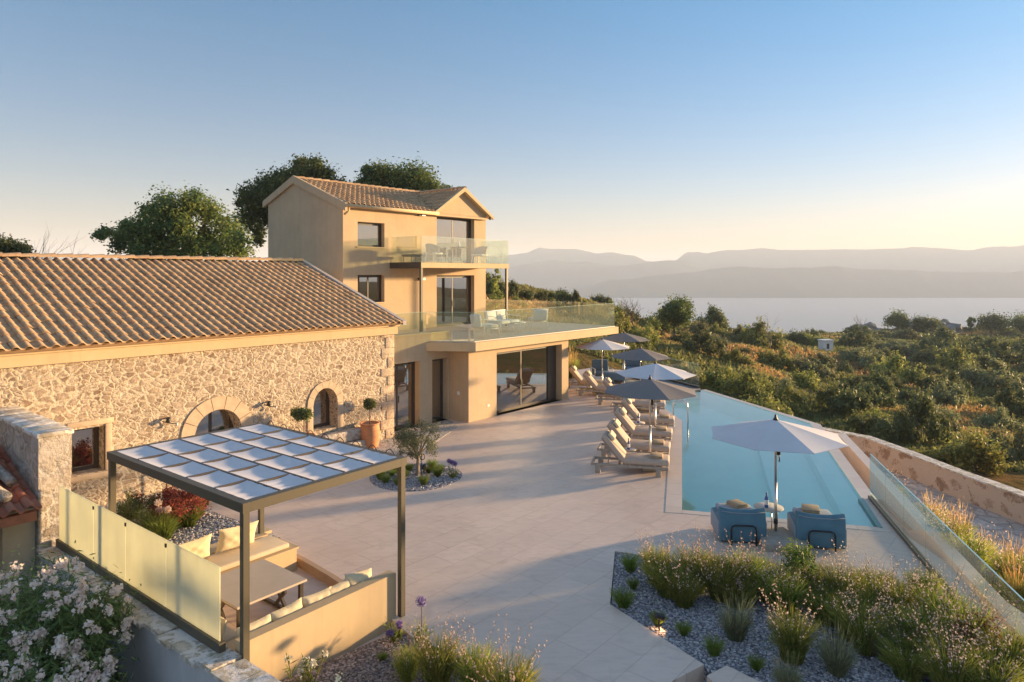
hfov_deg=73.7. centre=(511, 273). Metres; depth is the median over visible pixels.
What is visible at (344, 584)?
pillow
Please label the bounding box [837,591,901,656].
gaura plant
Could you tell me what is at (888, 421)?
hill shrub
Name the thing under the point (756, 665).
grass tuft
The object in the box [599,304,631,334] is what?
hill shrub
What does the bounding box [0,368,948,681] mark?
terrace
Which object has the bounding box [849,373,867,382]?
hill shrub
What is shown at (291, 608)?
pillow
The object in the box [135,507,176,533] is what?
grass tuft
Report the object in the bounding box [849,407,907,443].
hill shrub
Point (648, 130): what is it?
sky
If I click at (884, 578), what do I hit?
gaura plant
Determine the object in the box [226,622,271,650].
seat cushion
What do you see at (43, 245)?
bare tree
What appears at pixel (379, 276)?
window
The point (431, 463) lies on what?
grass tuft
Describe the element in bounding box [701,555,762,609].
gaura plant
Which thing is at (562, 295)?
hill shrub
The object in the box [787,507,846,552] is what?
beanbag chair
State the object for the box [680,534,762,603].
gaura plant
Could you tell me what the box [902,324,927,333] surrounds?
hill shrub
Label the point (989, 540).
ornamental grass
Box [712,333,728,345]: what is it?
hill shrub
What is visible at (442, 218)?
balcony door
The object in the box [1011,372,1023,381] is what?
hill shrub
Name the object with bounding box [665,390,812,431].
pool water
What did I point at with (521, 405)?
sliding door
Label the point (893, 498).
coping
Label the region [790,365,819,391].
hill shrub
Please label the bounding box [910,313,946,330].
round tree
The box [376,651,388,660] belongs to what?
grass tuft
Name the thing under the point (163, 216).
evergreen tree
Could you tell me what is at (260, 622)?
pillow
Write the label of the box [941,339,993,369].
hill shrub
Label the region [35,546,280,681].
retaining wall
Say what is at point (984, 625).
plant
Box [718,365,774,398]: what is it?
hill shrub
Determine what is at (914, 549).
glass balustrade
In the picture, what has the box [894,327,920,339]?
hill shrub
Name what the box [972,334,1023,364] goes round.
hill shrub
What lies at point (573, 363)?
ornamental grass
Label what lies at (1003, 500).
path wall
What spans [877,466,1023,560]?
stone path
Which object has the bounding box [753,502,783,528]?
side table
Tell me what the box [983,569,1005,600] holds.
planted bank
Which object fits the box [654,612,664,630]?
garden spotlight
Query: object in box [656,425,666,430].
towel
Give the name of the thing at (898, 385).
hill shrub
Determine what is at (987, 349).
hill shrub
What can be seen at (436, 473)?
grass tuft
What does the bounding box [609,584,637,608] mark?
grass tuft
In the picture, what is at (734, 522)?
beanbag chair
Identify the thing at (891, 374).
hill shrub
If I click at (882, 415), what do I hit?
hill shrub
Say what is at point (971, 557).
ornamental grass
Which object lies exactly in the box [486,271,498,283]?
hill shrub
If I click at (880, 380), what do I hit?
hill shrub
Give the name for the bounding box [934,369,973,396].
hill shrub
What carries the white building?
on the hillside
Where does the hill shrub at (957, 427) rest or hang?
on the hillside
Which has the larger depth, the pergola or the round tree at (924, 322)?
the round tree at (924, 322)
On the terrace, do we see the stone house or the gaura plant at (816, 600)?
the stone house
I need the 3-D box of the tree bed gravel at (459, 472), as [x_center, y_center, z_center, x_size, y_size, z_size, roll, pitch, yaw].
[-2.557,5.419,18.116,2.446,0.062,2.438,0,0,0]
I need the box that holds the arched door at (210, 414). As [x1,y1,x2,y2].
[208,409,233,431]
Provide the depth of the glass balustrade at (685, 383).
32.94 m
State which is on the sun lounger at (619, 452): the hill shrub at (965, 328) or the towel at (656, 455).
the towel at (656, 455)
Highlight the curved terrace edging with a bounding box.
[297,554,342,585]
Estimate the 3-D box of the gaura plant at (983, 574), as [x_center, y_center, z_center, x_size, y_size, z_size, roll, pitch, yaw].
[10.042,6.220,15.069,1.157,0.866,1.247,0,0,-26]
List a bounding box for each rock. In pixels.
[852,322,883,330]
[932,319,961,332]
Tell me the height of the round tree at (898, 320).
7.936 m
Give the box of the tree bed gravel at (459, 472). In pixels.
[369,463,461,490]
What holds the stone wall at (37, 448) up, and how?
on the terrace foundation
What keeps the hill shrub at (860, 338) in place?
on the hillside
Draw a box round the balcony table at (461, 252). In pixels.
[449,247,467,262]
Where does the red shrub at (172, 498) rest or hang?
on the planter gravel at (213, 513)
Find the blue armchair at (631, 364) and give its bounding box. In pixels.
[622,360,639,369]
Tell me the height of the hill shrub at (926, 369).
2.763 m
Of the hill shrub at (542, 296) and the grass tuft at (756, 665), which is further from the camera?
the hill shrub at (542, 296)
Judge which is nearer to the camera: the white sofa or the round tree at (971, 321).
the white sofa
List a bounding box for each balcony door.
[437,217,470,262]
[437,275,470,325]
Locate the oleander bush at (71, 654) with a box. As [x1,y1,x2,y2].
[0,540,147,681]
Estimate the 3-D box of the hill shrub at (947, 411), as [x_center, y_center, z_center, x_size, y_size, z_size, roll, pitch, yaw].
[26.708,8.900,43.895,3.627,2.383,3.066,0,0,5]
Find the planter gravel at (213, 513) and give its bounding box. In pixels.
[129,509,239,544]
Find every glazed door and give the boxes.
[394,362,414,428]
[432,358,442,420]
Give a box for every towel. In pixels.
[650,452,662,458]
[652,439,663,444]
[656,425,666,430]
[659,413,669,417]
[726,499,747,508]
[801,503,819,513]
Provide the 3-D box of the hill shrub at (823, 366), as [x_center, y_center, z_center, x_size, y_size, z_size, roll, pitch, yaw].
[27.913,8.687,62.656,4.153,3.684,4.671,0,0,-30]
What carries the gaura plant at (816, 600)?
on the gravel bed at (707, 670)
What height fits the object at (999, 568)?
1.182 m
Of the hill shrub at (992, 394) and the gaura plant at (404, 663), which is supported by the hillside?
the hill shrub at (992, 394)
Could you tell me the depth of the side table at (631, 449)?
19.29 m
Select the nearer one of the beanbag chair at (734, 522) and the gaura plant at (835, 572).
the gaura plant at (835, 572)
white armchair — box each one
[470,314,499,336]
[525,309,547,328]
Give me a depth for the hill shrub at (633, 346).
48.68 m
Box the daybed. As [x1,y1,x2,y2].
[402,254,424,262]
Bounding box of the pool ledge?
[757,450,872,526]
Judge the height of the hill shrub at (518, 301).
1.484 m
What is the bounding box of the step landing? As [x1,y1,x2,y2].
[707,665,759,681]
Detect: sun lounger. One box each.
[568,366,601,390]
[576,370,613,395]
[590,430,669,476]
[595,377,622,404]
[597,418,670,456]
[609,407,672,440]
[610,383,664,414]
[614,398,673,427]
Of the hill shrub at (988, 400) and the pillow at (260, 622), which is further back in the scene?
the hill shrub at (988, 400)
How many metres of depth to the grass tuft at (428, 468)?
18.38 m
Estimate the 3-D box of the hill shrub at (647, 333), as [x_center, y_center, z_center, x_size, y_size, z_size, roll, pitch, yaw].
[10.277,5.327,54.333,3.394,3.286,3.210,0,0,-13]
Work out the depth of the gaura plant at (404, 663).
9.04 m
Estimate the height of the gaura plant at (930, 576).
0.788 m
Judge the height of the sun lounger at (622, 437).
1.053 m
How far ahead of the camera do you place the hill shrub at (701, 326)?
82.36 m
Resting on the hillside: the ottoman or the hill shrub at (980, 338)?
the hill shrub at (980, 338)
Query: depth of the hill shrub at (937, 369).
76.81 m
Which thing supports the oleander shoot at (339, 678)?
on the corner gravel bed at (352, 658)
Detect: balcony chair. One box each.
[425,243,442,262]
[471,246,487,263]
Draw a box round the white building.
[817,339,833,350]
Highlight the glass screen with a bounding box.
[56,486,225,652]
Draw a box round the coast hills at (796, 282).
[569,266,1023,297]
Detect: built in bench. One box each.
[209,531,298,573]
[235,570,395,680]
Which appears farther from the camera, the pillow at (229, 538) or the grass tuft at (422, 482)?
the grass tuft at (422, 482)
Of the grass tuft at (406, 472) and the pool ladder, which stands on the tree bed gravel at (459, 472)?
the grass tuft at (406, 472)
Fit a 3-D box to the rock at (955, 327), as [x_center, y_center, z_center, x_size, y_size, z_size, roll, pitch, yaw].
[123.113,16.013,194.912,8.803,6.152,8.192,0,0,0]
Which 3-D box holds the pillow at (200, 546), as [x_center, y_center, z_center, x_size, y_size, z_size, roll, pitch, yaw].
[-5.549,4.807,11.777,0.196,0.440,0.740,18,13,37]
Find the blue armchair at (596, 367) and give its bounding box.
[590,359,612,376]
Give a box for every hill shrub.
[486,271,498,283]
[486,277,504,294]
[503,278,519,298]
[509,295,528,307]
[518,287,534,301]
[533,289,547,301]
[543,288,556,300]
[544,297,566,310]
[556,287,572,301]
[568,288,580,303]
[575,299,594,311]
[589,293,611,304]
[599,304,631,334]
[602,298,621,315]
[622,307,640,321]
[627,322,640,334]
[628,321,660,347]
[628,342,651,350]
[636,312,661,330]
[642,301,671,331]
[662,354,705,384]
[665,329,699,344]
[666,353,675,362]
[679,329,726,356]
[683,317,709,333]
[692,305,729,331]
[702,361,744,388]
[707,322,726,336]
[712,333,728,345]
[718,346,756,365]
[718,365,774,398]
[730,325,754,335]
[732,333,741,341]
[737,316,784,350]
[738,347,752,353]
[742,388,793,415]
[755,343,796,371]
[771,381,810,416]
[772,372,809,404]
[785,328,807,344]
[790,348,836,377]
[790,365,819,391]
[802,328,820,336]
[802,356,818,362]
[803,337,814,346]
[804,330,826,345]
[813,378,875,416]
[835,343,886,367]
[835,376,866,392]
[836,361,854,373]
[838,329,876,347]
[842,323,876,335]
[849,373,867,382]
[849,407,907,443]
[850,368,898,399]
[856,380,897,409]
[860,404,892,421]
[864,344,891,357]
[864,367,902,382]
[865,350,925,384]
[865,416,891,426]
[870,335,916,356]
[876,328,895,334]
[879,333,896,337]
[884,375,902,390]
[888,388,953,443]
[892,339,909,346]
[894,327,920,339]
[896,389,916,401]
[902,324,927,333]
[903,362,929,373]
[903,393,963,421]
[911,345,946,363]
[913,376,969,406]
[914,371,962,394]
[914,407,963,431]
[918,323,969,351]
[920,343,981,358]
[924,344,978,357]
[927,344,981,369]
[928,363,947,374]
[929,336,960,350]
[929,342,977,372]
[930,423,1011,475]
[933,330,979,341]
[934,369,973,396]
[940,341,998,360]
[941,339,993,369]
[946,337,973,345]
[954,353,1023,391]
[958,332,999,348]
[962,325,977,330]
[971,402,1022,429]
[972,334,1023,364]
[976,395,997,406]
[986,413,1023,461]
[989,389,999,396]
[993,380,1023,419]
[996,327,1017,334]
[997,337,1023,356]
[1008,332,1022,336]
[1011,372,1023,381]
[1012,416,1023,425]
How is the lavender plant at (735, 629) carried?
on the gravel bed at (707, 670)
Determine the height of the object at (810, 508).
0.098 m
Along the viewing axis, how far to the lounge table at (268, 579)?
10.88 m
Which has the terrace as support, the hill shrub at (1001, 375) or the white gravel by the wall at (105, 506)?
the white gravel by the wall at (105, 506)
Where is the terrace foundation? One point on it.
(934, 560)
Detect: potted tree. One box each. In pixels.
[289,406,315,434]
[360,397,379,447]
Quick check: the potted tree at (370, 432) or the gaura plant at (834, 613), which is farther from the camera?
the potted tree at (370, 432)
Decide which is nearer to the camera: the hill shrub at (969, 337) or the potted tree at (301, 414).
the potted tree at (301, 414)
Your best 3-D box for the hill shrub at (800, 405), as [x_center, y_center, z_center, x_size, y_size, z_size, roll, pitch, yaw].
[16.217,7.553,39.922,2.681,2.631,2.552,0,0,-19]
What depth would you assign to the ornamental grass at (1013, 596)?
12.96 m
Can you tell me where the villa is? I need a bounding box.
[263,176,618,430]
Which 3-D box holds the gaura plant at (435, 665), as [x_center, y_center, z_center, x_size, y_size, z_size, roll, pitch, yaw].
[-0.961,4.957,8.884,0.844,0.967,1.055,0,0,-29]
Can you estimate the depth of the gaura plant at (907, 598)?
10.48 m
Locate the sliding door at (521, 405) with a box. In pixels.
[497,346,548,412]
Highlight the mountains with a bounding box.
[31,245,1023,272]
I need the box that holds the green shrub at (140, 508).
[116,491,177,525]
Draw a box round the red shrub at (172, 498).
[129,485,211,524]
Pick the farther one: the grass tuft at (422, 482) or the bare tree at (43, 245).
the bare tree at (43, 245)
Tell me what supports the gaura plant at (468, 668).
on the corner gravel bed at (352, 658)
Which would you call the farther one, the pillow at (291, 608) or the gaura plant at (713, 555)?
the gaura plant at (713, 555)
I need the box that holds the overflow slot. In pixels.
[858,498,882,527]
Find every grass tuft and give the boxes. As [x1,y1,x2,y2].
[116,496,143,519]
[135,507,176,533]
[145,515,182,539]
[172,502,206,527]
[376,471,386,479]
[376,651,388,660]
[378,473,390,482]
[387,470,395,475]
[395,468,409,477]
[405,463,415,470]
[417,473,430,484]
[423,466,432,472]
[426,458,438,467]
[429,466,444,476]
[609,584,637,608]
[618,551,641,572]
[626,576,639,589]
[647,608,666,625]
[673,618,693,635]
[700,631,726,656]
[745,653,765,671]
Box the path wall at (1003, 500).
[823,427,1023,524]
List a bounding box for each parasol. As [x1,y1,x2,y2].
[575,337,629,395]
[598,331,650,383]
[604,375,696,471]
[611,345,670,412]
[615,360,695,439]
[711,414,847,530]
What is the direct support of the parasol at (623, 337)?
on the terrace
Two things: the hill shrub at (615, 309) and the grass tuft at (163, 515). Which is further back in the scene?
the hill shrub at (615, 309)
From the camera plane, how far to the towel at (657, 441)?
19.72 m
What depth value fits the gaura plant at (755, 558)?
11.40 m
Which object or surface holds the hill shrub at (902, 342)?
on the hillside
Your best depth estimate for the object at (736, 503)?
14.26 m
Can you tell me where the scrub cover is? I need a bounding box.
[486,281,1023,472]
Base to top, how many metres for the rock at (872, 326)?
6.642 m
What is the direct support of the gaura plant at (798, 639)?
on the gravel bed at (707, 670)
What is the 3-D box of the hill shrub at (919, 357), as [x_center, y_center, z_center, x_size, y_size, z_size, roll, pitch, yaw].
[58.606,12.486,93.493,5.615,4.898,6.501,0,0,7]
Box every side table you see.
[624,447,636,464]
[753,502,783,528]
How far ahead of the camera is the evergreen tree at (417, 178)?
43.36 m
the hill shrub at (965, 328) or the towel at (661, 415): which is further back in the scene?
the hill shrub at (965, 328)
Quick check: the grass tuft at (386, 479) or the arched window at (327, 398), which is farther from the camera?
the arched window at (327, 398)
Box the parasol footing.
[760,529,808,552]
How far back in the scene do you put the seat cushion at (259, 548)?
12.31 m
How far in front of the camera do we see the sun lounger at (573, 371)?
31.57 m
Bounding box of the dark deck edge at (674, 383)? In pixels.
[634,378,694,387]
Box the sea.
[586,298,1023,333]
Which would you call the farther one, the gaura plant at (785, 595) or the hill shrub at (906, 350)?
the hill shrub at (906, 350)
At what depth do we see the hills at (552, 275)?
3362.46 m
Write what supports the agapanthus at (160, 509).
on the planter gravel at (213, 513)
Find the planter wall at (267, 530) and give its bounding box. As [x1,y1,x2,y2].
[60,527,271,616]
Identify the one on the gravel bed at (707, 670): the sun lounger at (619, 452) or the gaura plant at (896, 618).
the gaura plant at (896, 618)
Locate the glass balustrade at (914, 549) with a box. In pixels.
[868,454,1023,616]
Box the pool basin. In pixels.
[682,390,860,517]
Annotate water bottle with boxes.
[764,492,768,507]
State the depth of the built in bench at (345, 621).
9.74 m
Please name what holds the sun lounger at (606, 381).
on the terrace
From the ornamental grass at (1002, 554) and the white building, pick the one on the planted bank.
the ornamental grass at (1002, 554)
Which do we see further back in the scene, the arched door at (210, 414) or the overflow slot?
the arched door at (210, 414)
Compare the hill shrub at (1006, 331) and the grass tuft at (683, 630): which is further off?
the hill shrub at (1006, 331)
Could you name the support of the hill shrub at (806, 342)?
on the hillside
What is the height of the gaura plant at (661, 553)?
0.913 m
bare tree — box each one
[33,227,85,258]
[612,298,640,324]
[759,310,783,347]
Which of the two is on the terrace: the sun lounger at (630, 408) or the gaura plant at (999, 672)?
the sun lounger at (630, 408)
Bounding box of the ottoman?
[603,372,624,382]
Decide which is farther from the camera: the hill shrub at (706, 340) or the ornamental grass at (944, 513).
the hill shrub at (706, 340)
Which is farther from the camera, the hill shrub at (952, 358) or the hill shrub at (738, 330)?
the hill shrub at (738, 330)
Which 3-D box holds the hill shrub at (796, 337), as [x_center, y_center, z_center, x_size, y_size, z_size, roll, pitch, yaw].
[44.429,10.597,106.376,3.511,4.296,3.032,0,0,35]
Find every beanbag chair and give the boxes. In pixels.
[711,503,766,545]
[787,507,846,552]
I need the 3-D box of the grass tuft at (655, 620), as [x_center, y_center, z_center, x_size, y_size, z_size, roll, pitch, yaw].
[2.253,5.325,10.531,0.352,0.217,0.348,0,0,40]
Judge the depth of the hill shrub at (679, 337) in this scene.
61.43 m
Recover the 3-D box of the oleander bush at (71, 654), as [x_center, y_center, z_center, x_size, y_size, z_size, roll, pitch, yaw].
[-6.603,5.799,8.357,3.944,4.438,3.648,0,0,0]
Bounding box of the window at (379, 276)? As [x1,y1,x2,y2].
[358,275,385,302]
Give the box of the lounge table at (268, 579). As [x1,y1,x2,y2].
[221,559,306,631]
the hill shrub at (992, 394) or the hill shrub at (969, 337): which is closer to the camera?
the hill shrub at (992, 394)
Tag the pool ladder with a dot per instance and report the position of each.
(675, 402)
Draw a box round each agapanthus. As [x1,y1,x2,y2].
[154,499,173,524]
[383,618,407,643]
[406,596,434,642]
[420,453,424,474]
[446,459,459,477]
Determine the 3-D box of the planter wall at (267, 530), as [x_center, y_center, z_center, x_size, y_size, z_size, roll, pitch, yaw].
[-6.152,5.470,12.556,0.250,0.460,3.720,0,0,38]
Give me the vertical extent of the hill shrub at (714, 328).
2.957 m
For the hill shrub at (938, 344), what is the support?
on the hillside
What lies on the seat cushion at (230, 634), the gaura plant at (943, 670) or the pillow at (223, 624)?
the pillow at (223, 624)
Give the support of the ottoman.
on the terrace
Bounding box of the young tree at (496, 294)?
[486,268,504,310]
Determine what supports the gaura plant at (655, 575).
on the gravel bed at (707, 670)
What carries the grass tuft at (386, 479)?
on the tree bed gravel at (459, 472)
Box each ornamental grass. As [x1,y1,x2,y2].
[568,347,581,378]
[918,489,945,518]
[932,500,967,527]
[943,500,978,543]
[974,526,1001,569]
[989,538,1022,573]
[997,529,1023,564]
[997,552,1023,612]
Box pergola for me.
[107,421,406,661]
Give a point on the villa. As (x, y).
(360, 238)
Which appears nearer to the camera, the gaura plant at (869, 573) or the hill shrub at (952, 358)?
the gaura plant at (869, 573)
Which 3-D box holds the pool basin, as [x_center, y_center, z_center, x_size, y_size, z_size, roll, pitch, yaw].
[7.742,5.785,23.221,5.588,0.730,17.287,0,0,8]
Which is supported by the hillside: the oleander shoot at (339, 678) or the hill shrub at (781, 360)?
the hill shrub at (781, 360)
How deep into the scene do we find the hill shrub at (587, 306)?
60.87 m
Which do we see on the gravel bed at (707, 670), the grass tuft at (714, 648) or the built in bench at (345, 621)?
the grass tuft at (714, 648)
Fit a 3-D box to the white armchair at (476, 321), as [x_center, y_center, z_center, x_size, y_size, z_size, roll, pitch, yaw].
[-1.070,1.998,26.259,0.967,0.874,0.768,0,0,-35]
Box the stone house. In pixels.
[0,252,405,505]
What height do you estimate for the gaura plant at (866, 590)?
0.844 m
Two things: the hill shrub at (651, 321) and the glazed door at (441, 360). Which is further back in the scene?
the hill shrub at (651, 321)
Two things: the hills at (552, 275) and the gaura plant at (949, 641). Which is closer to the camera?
the gaura plant at (949, 641)
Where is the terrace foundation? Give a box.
[1,537,1023,681]
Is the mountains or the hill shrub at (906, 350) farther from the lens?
the mountains
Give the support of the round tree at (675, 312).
on the hillside
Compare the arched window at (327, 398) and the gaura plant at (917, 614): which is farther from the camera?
the arched window at (327, 398)
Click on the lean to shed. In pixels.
(17, 522)
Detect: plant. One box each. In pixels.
[31,598,122,681]
[383,631,424,681]
[408,612,473,681]
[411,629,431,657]
[442,614,514,681]
[456,614,546,681]
[635,529,675,583]
[637,535,710,599]
[659,553,714,609]
[663,523,732,593]
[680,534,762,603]
[688,539,730,584]
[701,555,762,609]
[709,529,777,597]
[711,591,757,641]
[727,542,818,604]
[742,542,790,575]
[753,547,811,617]
[759,583,825,665]
[769,648,807,681]
[780,540,833,594]
[789,555,865,597]
[794,571,861,629]
[808,540,873,606]
[810,618,861,677]
[817,574,888,644]
[829,556,897,608]
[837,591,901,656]
[840,572,905,634]
[850,554,903,590]
[855,551,933,615]
[861,559,917,597]
[864,582,943,653]
[865,610,905,663]
[870,610,954,681]
[888,469,920,498]
[890,546,949,602]
[891,578,974,640]
[893,606,963,676]
[903,492,963,520]
[904,597,1009,664]
[905,564,990,622]
[906,495,955,526]
[908,610,1006,681]
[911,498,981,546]
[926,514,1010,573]
[927,573,1014,644]
[930,616,1023,681]
[941,531,1009,576]
[946,592,1023,681]
[949,602,1023,675]
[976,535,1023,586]
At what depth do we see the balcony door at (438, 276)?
32.13 m
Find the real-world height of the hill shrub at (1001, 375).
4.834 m
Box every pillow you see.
[178,533,211,557]
[215,520,258,552]
[221,617,226,639]
[236,614,270,637]
[269,597,302,621]
[302,586,331,607]
[330,579,349,595]
[344,568,371,586]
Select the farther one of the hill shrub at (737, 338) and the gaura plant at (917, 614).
the hill shrub at (737, 338)
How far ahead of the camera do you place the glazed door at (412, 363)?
24.26 m
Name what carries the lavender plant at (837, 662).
on the gravel bed at (707, 670)
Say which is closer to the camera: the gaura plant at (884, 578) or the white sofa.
the gaura plant at (884, 578)
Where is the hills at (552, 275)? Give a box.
[486,260,709,292]
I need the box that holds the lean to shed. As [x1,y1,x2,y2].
[0,445,41,617]
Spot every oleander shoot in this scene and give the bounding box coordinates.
[122,487,136,502]
[283,647,330,681]
[335,672,342,681]
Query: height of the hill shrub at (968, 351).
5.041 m
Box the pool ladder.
[673,399,688,442]
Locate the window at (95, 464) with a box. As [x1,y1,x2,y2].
[72,426,98,471]
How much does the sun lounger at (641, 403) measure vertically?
1.053 m
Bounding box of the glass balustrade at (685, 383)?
[667,359,700,388]
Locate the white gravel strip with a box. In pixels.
[372,419,457,453]
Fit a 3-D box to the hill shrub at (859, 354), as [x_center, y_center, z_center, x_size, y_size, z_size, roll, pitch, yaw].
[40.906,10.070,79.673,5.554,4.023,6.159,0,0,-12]
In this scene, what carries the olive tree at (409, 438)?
on the tree bed gravel at (459, 472)
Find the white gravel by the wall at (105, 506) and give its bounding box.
[102,488,208,516]
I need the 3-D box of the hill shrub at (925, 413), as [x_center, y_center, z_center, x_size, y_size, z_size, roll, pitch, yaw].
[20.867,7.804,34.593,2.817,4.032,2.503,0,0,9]
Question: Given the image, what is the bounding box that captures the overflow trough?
[851,465,912,539]
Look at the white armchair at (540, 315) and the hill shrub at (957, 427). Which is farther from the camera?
the hill shrub at (957, 427)
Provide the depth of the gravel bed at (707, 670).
10.18 m
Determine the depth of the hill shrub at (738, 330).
89.62 m
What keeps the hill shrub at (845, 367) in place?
on the hillside
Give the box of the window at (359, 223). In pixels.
[356,222,385,248]
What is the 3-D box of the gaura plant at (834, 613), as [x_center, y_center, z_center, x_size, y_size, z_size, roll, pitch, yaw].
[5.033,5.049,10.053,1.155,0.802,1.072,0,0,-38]
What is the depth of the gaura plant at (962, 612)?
9.60 m
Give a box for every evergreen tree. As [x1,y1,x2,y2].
[0,232,36,258]
[88,180,259,260]
[226,152,346,247]
[347,151,452,191]
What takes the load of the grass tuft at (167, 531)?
on the planter gravel at (213, 513)
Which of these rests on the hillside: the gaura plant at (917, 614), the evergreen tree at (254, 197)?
the evergreen tree at (254, 197)
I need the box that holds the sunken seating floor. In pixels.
[223,567,385,651]
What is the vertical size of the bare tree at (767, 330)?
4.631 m
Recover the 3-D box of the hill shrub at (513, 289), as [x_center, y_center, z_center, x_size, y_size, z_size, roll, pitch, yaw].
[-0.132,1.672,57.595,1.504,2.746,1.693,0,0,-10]
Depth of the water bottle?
14.36 m
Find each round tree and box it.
[654,293,696,336]
[881,309,916,330]
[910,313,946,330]
[965,317,975,334]
[973,309,1016,336]
[1001,309,1023,333]
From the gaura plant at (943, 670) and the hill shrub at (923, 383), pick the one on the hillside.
the hill shrub at (923, 383)
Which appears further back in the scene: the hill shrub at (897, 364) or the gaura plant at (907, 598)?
the hill shrub at (897, 364)
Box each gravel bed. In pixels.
[281,630,458,681]
[611,553,983,681]
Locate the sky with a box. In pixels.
[0,0,1023,261]
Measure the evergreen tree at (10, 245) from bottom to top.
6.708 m
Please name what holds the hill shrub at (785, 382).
on the hillside
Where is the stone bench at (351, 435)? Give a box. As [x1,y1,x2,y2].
[319,427,365,446]
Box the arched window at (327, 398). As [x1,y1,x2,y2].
[313,391,328,427]
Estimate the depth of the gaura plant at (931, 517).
16.64 m
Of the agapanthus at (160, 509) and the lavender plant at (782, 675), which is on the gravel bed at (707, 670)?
the lavender plant at (782, 675)
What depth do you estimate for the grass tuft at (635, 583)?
11.69 m
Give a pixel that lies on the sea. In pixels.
(826, 314)
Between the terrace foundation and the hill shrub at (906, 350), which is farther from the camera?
the hill shrub at (906, 350)
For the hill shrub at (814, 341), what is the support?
on the hillside
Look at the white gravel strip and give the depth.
22.26 m
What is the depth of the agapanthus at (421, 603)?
9.98 m
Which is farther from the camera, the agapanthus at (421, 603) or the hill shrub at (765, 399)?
the hill shrub at (765, 399)
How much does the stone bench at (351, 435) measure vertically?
0.640 m
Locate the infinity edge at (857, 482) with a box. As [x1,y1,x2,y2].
[704,389,877,501]
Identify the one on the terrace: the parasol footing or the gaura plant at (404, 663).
the parasol footing
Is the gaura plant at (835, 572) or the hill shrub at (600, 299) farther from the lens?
the hill shrub at (600, 299)
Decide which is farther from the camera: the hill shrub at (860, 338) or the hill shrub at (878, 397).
the hill shrub at (860, 338)
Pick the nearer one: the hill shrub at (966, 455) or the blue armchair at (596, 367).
the hill shrub at (966, 455)
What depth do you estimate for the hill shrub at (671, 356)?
49.06 m
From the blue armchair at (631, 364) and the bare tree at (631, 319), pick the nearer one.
the blue armchair at (631, 364)
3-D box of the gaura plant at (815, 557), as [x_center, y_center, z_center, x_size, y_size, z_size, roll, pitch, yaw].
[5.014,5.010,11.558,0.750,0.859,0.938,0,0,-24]
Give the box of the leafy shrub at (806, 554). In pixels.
[779,537,821,587]
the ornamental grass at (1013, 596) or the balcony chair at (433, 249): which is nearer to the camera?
the ornamental grass at (1013, 596)
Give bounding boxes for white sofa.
[484,309,521,332]
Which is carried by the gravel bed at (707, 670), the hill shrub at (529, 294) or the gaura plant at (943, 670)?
the gaura plant at (943, 670)
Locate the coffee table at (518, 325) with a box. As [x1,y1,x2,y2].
[512,322,525,331]
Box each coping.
[660,407,891,532]
[837,433,1023,640]
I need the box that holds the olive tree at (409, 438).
[390,417,441,475]
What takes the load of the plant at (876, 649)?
on the gravel bed at (707, 670)
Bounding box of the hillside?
[508,291,1023,490]
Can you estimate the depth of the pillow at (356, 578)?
10.47 m
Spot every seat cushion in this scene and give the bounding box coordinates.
[204,535,288,571]
[224,626,237,641]
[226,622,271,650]
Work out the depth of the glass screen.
9.96 m
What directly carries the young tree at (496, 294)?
on the hillside
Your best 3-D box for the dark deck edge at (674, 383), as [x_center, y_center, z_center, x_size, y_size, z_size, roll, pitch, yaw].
[7.006,5.390,34.568,1.174,0.020,6.072,0,0,-22]
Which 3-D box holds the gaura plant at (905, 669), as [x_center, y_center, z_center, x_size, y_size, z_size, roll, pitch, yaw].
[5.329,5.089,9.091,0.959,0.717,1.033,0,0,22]
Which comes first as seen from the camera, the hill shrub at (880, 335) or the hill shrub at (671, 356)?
the hill shrub at (671, 356)
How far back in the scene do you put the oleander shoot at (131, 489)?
15.79 m
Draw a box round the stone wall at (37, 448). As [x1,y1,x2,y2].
[0,406,73,602]
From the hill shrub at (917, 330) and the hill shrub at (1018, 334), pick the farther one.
the hill shrub at (917, 330)
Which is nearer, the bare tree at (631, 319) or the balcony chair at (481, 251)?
the balcony chair at (481, 251)
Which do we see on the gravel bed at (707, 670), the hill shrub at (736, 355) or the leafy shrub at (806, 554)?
the leafy shrub at (806, 554)
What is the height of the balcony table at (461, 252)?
0.725 m
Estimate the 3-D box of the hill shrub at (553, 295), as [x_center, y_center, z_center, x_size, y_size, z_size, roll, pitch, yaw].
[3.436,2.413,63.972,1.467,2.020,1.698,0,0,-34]

